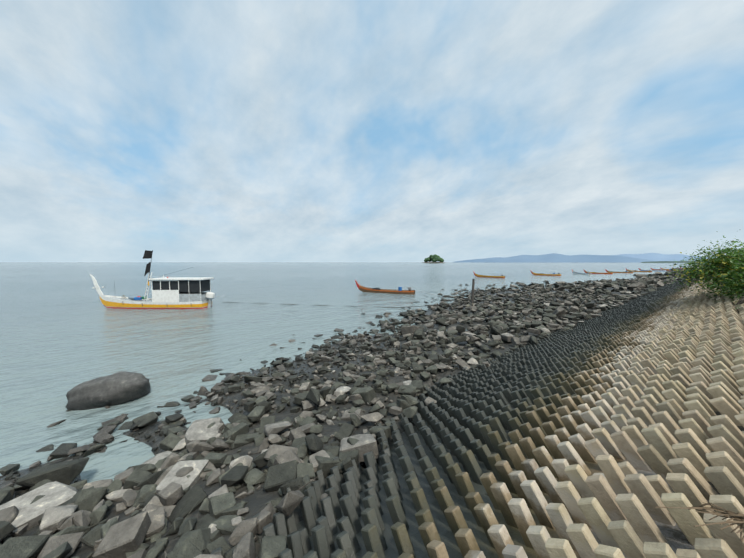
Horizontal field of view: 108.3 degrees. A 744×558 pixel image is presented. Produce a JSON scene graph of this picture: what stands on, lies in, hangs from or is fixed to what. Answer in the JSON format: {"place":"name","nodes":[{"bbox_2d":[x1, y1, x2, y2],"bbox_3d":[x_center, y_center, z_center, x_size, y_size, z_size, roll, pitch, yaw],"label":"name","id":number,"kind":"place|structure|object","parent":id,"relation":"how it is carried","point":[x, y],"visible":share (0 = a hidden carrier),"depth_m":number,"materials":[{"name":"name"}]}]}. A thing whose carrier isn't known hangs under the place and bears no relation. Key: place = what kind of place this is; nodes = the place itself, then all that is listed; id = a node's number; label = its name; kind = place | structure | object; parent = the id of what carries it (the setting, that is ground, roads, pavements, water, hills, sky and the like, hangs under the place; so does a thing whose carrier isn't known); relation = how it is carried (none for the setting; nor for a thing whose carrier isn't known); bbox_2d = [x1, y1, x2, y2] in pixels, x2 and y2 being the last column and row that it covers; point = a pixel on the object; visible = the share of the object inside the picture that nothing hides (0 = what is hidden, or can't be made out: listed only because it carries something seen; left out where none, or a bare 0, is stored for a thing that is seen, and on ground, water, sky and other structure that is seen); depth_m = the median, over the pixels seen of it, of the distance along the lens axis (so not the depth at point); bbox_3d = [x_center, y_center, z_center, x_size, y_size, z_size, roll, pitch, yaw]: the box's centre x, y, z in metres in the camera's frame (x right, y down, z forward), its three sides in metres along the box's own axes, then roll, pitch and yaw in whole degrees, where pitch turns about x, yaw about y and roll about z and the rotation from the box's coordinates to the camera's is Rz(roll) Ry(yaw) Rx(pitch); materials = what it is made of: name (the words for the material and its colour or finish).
{"place":"outdoors","nodes":[
{"label":"outdoors","id":0,"kind":"place"},
{"bbox_2d":[0,284,657,557],"bbox_3d":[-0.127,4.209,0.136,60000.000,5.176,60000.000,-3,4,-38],"label":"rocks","id":1,"kind":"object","parent":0,"point":[259,499],"depth_m":7.46,"materials":[{"name":"grey stone"}]},
{"bbox_2d":[0,267,698,557],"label":"shore rocks","id":2,"kind":"object","parent":1,"relation":"on","point":[154,489],"visible":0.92,"depth_m":5.79,"materials":[{"name":"stone"}]},
{"bbox_2d":[233,279,474,316],"bbox_3d":[-0.433,2.063,19.254,26.397,3.223,35.239,-1,4,-16],"label":"mooring post","id":3,"kind":"object","parent":1,"relation":"on","point":[472,296],"visible":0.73,"depth_m":27.00,"materials":[{"name":"wood"}]},
{"bbox_2d":[211,273,743,557],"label":"revetment","id":4,"kind":"object","parent":1,"relation":"on","point":[606,433],"visible":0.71,"depth_m":3.34,"materials":[{"name":"concrete"}]},
{"bbox_2d":[655,502,743,541],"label":"dry twigs","id":5,"kind":"object","parent":4,"relation":"on","point":[738,517],"visible":1,"depth_m":1.62,"materials":[{"name":"brown plant"}]},
{"bbox_2d":[699,280,743,313],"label":"weed tuft","id":6,"kind":"object","parent":4,"relation":"on","point":[740,301],"visible":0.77,"depth_m":9.54,"materials":[{"name":"green plant"}]},
{"bbox_2d":[641,261,702,262],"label":"shore treeline","id":7,"kind":"object","parent":1,"relation":"on","point":[670,262],"visible":0.5,"depth_m":1662.45,"materials":[{"name":"plant"}]},
{"bbox_2d":[664,231,743,302],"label":"mangrove shrub","id":8,"kind":"object","parent":1,"relation":"on","point":[727,269],"visible":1,"depth_m":13.06,"materials":[{"name":"green plant"}]},
{"bbox_2d":[0,262,698,482],"bbox_3d":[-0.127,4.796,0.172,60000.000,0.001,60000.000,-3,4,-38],"label":"sea","id":9,"kind":"structure","parent":0,"point":[64,330],"depth_m":21.11,"materials":[{"name":"liquid"}]},
{"bbox_2d":[65,371,149,409],"bbox_3d":[-9.191,3.853,9.508,2.402,0.955,1.703,-4,7,-10],"label":"boulder","id":10,"kind":"object","parent":9,"relation":"in","point":[121,387],"visible":0.96,"depth_m":8.98,"materials":[{"name":"stone"}]},
{"bbox_2d":[90,250,223,308],"bbox_3d":[-23.108,0.221,28.558,13.691,6.519,2.372,0,4,1],"label":"fishing boat","id":11,"kind":"object","parent":9,"relation":"on","point":[171,292],"visible":0.94,"depth_m":27.75,"materials":[{"name":"white paint"}]},
{"bbox_2d":[355,280,434,294],"bbox_3d":[3.355,1.369,41.773,13.302,2.120,1.700,2,4,25],"label":"longtail boat","id":12,"kind":"object","parent":9,"relation":"on","point":[379,290],"visible":0.88,"depth_m":41.78,"materials":[{"name":"orange paint"}]},
{"bbox_2d":[423,254,444,262],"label":"islet","id":13,"kind":"object","parent":9,"relation":"on","point":[434,258],"visible":1,"depth_m":1669.03,"materials":[{"name":"green plant"}]},
{"bbox_2d":[473,271,512,277],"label":"longtail boat","id":14,"kind":"object","parent":9,"relation":"on","point":[477,275],"visible":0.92,"depth_m":84.31,"materials":[{"name":"orange paint"}]},
{"bbox_2d":[531,271,569,275],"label":"boat","id":15,"kind":"object","parent":9,"relation":"on","point":[554,274],"visible":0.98,"depth_m":97.12,"materials":[{"name":"orange paint"}]},
{"bbox_2d":[572,270,594,274],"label":"boat","id":16,"kind":"object","parent":9,"relation":"on","point":[587,273],"visible":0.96,"depth_m":104.91,"materials":[{"name":"white paint"}]},
{"bbox_2d":[583,269,613,273],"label":"boat","id":17,"kind":"object","parent":9,"relation":"on","point":[597,272],"visible":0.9,"depth_m":112.58,"materials":[{"name":"white paint"}]},
{"bbox_2d":[605,269,633,272],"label":"boat","id":18,"kind":"object","parent":9,"relation":"on","point":[619,272],"visible":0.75,"depth_m":121.71,"materials":[{"name":"orange paint"}]},
{"bbox_2d":[625,268,656,271],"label":"boat","id":19,"kind":"object","parent":9,"relation":"on","point":[639,271],"visible":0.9,"depth_m":134.99,"materials":[{"name":"white paint"}]},
{"bbox_2d":[639,269,669,270],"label":"boat","id":20,"kind":"object","parent":9,"relation":"on","point":[653,270],"visible":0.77,"depth_m":146.47,"materials":[{"name":"white paint"}]},
{"bbox_2d":[0,0,743,261],"label":"sky","id":21,"kind":"structure","parent":0,"point":[178,130],"materials":[{"name":"blue"}]},
{"bbox_2d":[455,253,651,262],"bbox_3d":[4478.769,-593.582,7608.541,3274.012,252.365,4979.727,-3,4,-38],"label":"hill ridge","id":22,"kind":"structure","parent":0,"point":[553,257],"depth_m":6951.42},
{"bbox_2d":[616,253,707,260],"bbox_3d":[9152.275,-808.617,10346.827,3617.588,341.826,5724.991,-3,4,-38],"label":"hill ridge","id":23,"kind":"structure","parent":0,"point":[662,257],"depth_m":9130.24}
]}

